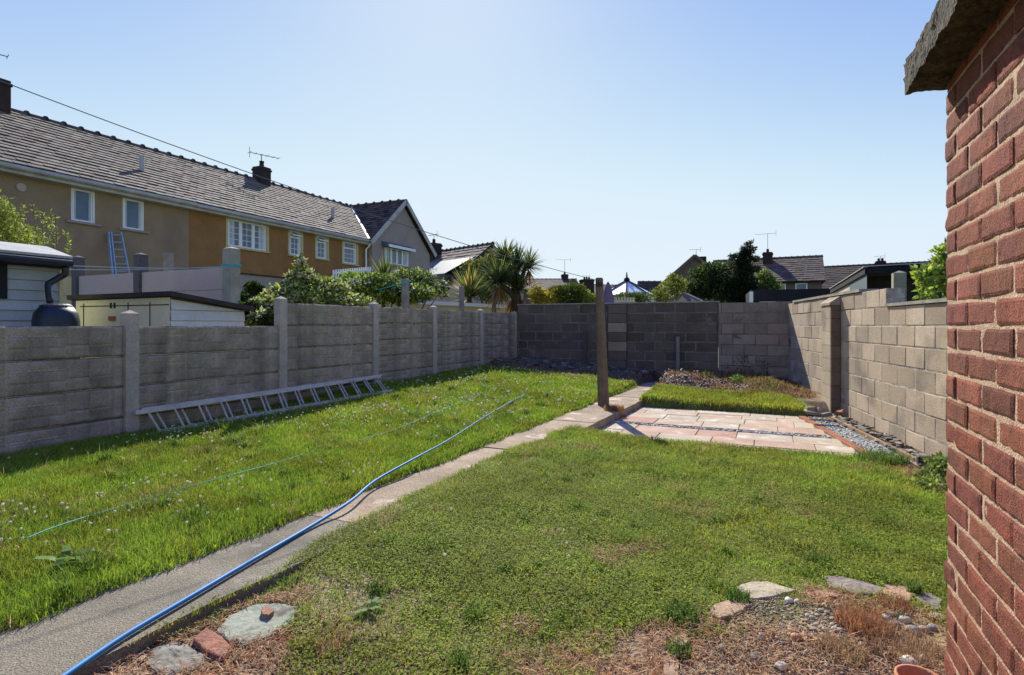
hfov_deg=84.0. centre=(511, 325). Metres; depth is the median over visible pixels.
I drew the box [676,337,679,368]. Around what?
stake
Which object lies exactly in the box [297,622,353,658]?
dead tuft
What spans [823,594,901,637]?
dead tuft
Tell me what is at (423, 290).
white rose bush
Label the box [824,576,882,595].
flagstone
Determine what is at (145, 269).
cord
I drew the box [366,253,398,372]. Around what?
palm tree
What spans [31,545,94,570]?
broadleaf weed
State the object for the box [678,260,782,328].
broad tree
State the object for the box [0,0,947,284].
sky
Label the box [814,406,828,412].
stone
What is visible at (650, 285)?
distant outhouse
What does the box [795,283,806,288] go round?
window
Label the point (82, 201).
window
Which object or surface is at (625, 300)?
picket fence
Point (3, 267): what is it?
window
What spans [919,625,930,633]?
pebble
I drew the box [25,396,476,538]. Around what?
cord
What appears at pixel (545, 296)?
conifer bush
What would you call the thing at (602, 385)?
washing line post
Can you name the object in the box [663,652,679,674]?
red slate
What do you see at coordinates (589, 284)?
distant terrace
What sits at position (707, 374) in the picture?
bed weeds
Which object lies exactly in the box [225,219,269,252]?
window
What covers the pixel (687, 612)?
grass tuft
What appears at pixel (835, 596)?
red slate
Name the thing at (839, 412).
brick
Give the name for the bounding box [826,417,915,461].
timber edging
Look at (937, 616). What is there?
pebble
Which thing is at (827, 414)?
stone
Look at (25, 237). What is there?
willow bush
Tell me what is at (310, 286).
flowering shrub
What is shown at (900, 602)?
dead tuft
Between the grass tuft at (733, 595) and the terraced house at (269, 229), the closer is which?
the grass tuft at (733, 595)
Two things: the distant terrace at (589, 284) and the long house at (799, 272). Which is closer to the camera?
the long house at (799, 272)
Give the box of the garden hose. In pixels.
[62,394,524,674]
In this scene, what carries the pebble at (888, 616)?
on the ground at (634, 639)
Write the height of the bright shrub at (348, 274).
2.870 m
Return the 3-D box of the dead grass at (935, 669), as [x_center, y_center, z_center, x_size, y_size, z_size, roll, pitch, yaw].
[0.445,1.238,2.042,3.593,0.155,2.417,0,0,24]
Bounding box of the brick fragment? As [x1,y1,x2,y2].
[261,606,273,619]
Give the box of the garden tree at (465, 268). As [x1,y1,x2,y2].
[459,248,510,303]
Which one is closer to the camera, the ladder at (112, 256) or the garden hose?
the garden hose
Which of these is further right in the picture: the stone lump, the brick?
the brick
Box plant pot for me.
[894,664,937,674]
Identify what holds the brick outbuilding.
on the ground at (634, 639)
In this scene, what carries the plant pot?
on the ground at (634, 639)
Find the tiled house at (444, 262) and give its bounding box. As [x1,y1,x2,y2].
[428,234,524,305]
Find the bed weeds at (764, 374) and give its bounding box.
[755,372,773,377]
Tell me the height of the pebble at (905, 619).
0.033 m
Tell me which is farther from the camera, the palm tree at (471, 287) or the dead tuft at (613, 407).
the palm tree at (471, 287)
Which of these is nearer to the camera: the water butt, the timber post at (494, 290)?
the water butt
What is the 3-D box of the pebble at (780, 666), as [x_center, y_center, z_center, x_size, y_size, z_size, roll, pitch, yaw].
[1.005,1.273,2.125,0.044,0.031,0.040,0,0,24]
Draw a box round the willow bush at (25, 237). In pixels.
[0,188,71,268]
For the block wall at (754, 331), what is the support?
on the ground at (634, 639)
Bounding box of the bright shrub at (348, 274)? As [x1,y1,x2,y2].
[337,270,369,364]
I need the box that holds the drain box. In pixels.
[916,455,937,465]
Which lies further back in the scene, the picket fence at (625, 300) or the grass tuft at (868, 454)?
the picket fence at (625, 300)
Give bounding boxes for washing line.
[0,80,594,279]
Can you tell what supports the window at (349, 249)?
in the terraced house at (269, 229)
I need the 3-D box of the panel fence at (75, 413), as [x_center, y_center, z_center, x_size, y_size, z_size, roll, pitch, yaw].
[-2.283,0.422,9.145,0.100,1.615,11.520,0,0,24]
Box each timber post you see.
[401,278,408,369]
[459,286,463,362]
[492,285,495,335]
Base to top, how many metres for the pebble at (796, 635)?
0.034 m
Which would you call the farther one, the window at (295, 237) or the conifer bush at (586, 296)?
the window at (295, 237)
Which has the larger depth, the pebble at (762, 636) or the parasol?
the parasol
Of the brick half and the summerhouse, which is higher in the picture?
the summerhouse
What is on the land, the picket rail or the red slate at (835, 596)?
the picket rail
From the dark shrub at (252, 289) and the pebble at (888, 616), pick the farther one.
the dark shrub at (252, 289)
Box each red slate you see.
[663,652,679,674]
[674,631,687,650]
[710,599,750,621]
[803,590,841,598]
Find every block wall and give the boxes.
[517,301,718,377]
[719,302,790,378]
[788,288,947,456]
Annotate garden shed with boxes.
[0,241,73,433]
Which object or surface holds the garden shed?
on the land
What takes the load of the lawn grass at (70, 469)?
on the ground at (634, 639)
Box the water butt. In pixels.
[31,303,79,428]
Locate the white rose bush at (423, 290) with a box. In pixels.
[343,266,450,371]
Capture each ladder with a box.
[107,232,129,273]
[134,374,393,433]
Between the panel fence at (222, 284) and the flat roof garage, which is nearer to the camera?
the panel fence at (222, 284)
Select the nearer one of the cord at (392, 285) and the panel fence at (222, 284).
the panel fence at (222, 284)
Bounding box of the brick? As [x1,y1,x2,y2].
[834,409,844,415]
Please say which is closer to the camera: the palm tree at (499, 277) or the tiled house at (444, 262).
the palm tree at (499, 277)
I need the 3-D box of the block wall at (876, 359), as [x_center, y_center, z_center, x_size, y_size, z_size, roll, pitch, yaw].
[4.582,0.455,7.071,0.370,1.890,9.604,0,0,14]
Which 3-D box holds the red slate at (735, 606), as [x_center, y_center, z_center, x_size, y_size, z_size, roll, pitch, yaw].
[0.958,1.248,2.507,0.253,0.029,0.107,0,0,-37]
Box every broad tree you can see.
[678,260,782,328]
[754,268,783,289]
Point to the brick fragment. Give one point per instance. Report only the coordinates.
(267, 612)
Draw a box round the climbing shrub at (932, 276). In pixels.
[909,238,947,299]
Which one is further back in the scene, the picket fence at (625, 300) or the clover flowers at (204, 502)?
the picket fence at (625, 300)
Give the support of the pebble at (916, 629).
on the ground at (634, 639)
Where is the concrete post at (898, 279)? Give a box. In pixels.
[891,271,906,301]
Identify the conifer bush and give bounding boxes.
[527,284,563,303]
[548,281,591,303]
[577,288,595,302]
[613,290,655,301]
[648,272,688,301]
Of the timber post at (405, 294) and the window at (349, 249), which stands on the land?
the timber post at (405, 294)
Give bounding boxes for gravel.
[679,596,923,674]
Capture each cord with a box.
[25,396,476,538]
[69,266,228,269]
[73,265,232,268]
[372,283,410,289]
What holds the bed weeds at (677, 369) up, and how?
on the ground at (634, 639)
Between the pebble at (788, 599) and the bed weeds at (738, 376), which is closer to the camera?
the pebble at (788, 599)
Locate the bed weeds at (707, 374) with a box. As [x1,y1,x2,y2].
[699,370,713,377]
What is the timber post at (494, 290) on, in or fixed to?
on the land
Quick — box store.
[67,291,254,418]
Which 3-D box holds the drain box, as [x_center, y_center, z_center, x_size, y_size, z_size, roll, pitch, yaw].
[3.846,1.265,5.236,0.190,0.110,0.080,0,0,24]
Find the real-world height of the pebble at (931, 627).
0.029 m
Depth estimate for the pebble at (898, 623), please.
2.36 m
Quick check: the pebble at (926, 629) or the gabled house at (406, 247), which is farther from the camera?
the gabled house at (406, 247)
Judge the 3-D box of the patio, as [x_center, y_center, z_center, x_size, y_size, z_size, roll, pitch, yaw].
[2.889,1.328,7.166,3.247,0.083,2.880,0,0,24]
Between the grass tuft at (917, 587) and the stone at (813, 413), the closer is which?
the grass tuft at (917, 587)
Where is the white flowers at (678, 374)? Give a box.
[660,368,697,381]
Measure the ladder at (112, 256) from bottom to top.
2.813 m
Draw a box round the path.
[0,382,658,674]
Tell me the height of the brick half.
0.073 m
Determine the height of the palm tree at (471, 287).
3.478 m
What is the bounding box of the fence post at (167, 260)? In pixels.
[163,253,172,270]
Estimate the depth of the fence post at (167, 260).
9.56 m
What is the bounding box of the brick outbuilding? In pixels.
[903,0,1023,674]
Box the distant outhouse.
[637,280,663,295]
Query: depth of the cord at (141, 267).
7.82 m
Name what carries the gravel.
on the ground at (634, 639)
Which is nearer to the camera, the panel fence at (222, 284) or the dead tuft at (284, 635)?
the dead tuft at (284, 635)
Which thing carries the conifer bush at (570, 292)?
on the land
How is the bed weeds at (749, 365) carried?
on the ground at (634, 639)
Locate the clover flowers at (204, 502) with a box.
[0,365,624,626]
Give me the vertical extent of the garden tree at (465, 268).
4.248 m
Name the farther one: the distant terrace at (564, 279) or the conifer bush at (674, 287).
the distant terrace at (564, 279)
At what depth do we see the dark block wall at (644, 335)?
13.17 m
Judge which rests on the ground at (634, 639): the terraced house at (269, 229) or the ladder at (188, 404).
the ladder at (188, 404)
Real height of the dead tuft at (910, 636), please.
0.088 m
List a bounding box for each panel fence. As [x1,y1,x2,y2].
[0,296,516,455]
[63,247,239,309]
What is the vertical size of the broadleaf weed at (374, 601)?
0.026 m
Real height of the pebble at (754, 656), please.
0.026 m
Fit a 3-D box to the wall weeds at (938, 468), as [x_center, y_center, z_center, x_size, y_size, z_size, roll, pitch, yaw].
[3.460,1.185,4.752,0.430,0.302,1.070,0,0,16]
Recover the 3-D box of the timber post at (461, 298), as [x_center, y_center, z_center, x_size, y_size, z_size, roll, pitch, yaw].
[-1.214,0.279,13.712,0.106,2.449,0.102,0,0,24]
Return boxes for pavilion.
[611,272,653,302]
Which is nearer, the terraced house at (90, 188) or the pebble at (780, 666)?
the pebble at (780, 666)
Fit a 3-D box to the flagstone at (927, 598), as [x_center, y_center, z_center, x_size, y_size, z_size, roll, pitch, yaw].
[1.901,1.264,2.598,0.103,0.032,0.177,0,0,40]
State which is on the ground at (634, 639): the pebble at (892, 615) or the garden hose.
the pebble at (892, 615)
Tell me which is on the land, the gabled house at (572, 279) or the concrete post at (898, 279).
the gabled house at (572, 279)
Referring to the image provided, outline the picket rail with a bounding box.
[332,267,370,278]
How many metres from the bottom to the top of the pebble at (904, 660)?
0.048 m
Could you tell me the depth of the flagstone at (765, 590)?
2.66 m
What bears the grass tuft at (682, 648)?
on the ground at (634, 639)
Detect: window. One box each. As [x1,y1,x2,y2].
[0,264,7,298]
[66,188,101,226]
[118,198,149,233]
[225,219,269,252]
[287,230,303,257]
[314,236,329,260]
[341,241,358,265]
[384,247,410,267]
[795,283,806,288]
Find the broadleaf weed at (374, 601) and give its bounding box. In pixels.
[351,597,384,614]
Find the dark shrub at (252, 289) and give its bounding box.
[239,280,273,398]
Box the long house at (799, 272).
[713,233,825,288]
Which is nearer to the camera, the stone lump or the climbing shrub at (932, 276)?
the stone lump
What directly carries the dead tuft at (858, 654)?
on the ground at (634, 639)
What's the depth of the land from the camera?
20.73 m
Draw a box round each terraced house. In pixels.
[0,54,197,291]
[132,143,370,350]
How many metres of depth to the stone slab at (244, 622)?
2.37 m
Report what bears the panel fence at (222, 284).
on the land
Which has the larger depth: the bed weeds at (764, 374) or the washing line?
the bed weeds at (764, 374)
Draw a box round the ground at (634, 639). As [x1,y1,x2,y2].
[0,357,947,674]
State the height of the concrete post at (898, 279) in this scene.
2.162 m
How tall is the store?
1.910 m
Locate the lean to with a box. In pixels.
[829,262,946,300]
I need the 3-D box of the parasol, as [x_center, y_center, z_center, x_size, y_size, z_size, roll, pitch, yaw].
[2.533,0.174,15.000,0.327,2.652,0.327,0,0,24]
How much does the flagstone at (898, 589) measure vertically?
0.033 m
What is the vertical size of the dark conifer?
4.577 m
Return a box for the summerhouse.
[664,290,703,301]
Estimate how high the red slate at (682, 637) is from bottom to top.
0.023 m
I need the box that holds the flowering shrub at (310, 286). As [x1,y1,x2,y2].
[244,252,379,369]
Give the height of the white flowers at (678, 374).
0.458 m
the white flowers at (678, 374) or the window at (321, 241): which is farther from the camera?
the window at (321, 241)
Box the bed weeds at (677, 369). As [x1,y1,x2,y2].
[675,368,691,372]
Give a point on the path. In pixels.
(63, 641)
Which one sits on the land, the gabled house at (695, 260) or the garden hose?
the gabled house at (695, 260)
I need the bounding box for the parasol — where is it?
[604,282,613,302]
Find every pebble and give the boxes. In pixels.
[750,653,761,661]
[758,633,764,640]
[775,661,786,670]
[785,597,792,602]
[790,633,802,640]
[882,614,891,620]
[886,610,895,616]
[887,619,900,628]
[898,655,917,664]
[899,615,911,623]
[905,625,921,634]
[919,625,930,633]
[927,623,936,630]
[931,612,945,621]
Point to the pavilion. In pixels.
(626, 284)
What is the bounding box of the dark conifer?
[725,239,763,302]
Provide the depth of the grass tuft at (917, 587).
2.67 m
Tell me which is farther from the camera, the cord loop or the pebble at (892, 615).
the cord loop
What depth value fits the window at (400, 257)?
26.78 m
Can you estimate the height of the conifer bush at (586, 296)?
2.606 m
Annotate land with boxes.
[248,344,718,397]
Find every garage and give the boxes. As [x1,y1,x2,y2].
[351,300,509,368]
[744,289,831,302]
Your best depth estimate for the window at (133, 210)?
16.05 m
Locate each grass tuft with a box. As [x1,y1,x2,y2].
[662,595,702,623]
[662,633,692,660]
[724,582,752,602]
[852,446,912,466]
[902,575,927,595]
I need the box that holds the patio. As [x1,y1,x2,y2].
[599,407,922,467]
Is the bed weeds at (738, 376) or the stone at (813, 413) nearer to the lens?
the stone at (813, 413)
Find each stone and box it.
[804,407,821,411]
[806,411,820,416]
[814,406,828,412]
[821,412,832,417]
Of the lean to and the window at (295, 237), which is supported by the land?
the lean to
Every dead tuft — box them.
[272,627,299,643]
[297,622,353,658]
[602,404,625,417]
[814,625,873,667]
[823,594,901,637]
[851,613,947,668]
[868,586,917,615]
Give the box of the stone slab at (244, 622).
[216,603,297,646]
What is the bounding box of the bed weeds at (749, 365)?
[726,355,767,373]
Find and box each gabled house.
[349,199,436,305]
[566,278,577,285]
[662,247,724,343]
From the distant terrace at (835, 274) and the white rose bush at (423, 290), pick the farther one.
the distant terrace at (835, 274)
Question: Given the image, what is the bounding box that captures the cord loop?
[221,264,241,266]
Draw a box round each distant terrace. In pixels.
[524,258,577,303]
[579,274,616,293]
[822,256,929,288]
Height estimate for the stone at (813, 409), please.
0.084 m
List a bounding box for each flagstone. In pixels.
[736,581,796,599]
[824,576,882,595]
[882,584,913,601]
[914,592,942,611]
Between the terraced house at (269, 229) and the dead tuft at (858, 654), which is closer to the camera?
the dead tuft at (858, 654)
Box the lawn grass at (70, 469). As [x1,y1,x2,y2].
[0,362,637,631]
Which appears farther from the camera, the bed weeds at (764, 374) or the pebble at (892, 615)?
the bed weeds at (764, 374)
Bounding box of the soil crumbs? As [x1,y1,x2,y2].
[101,357,807,674]
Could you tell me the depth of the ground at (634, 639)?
2.73 m
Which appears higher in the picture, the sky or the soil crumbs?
the sky
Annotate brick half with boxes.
[193,628,229,663]
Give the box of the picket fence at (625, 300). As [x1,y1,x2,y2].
[615,297,634,302]
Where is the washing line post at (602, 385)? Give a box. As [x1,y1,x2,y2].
[595,278,608,405]
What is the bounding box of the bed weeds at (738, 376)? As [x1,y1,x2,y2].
[728,374,745,380]
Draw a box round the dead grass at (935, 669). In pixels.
[85,505,947,674]
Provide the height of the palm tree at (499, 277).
4.035 m
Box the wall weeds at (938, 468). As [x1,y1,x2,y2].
[882,451,947,491]
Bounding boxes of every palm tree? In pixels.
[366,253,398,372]
[446,264,490,303]
[472,237,547,356]
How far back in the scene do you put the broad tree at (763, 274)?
20.31 m
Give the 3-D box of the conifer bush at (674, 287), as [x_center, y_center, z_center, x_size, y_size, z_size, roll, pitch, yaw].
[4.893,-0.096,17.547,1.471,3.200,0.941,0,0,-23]
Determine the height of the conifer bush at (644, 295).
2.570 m

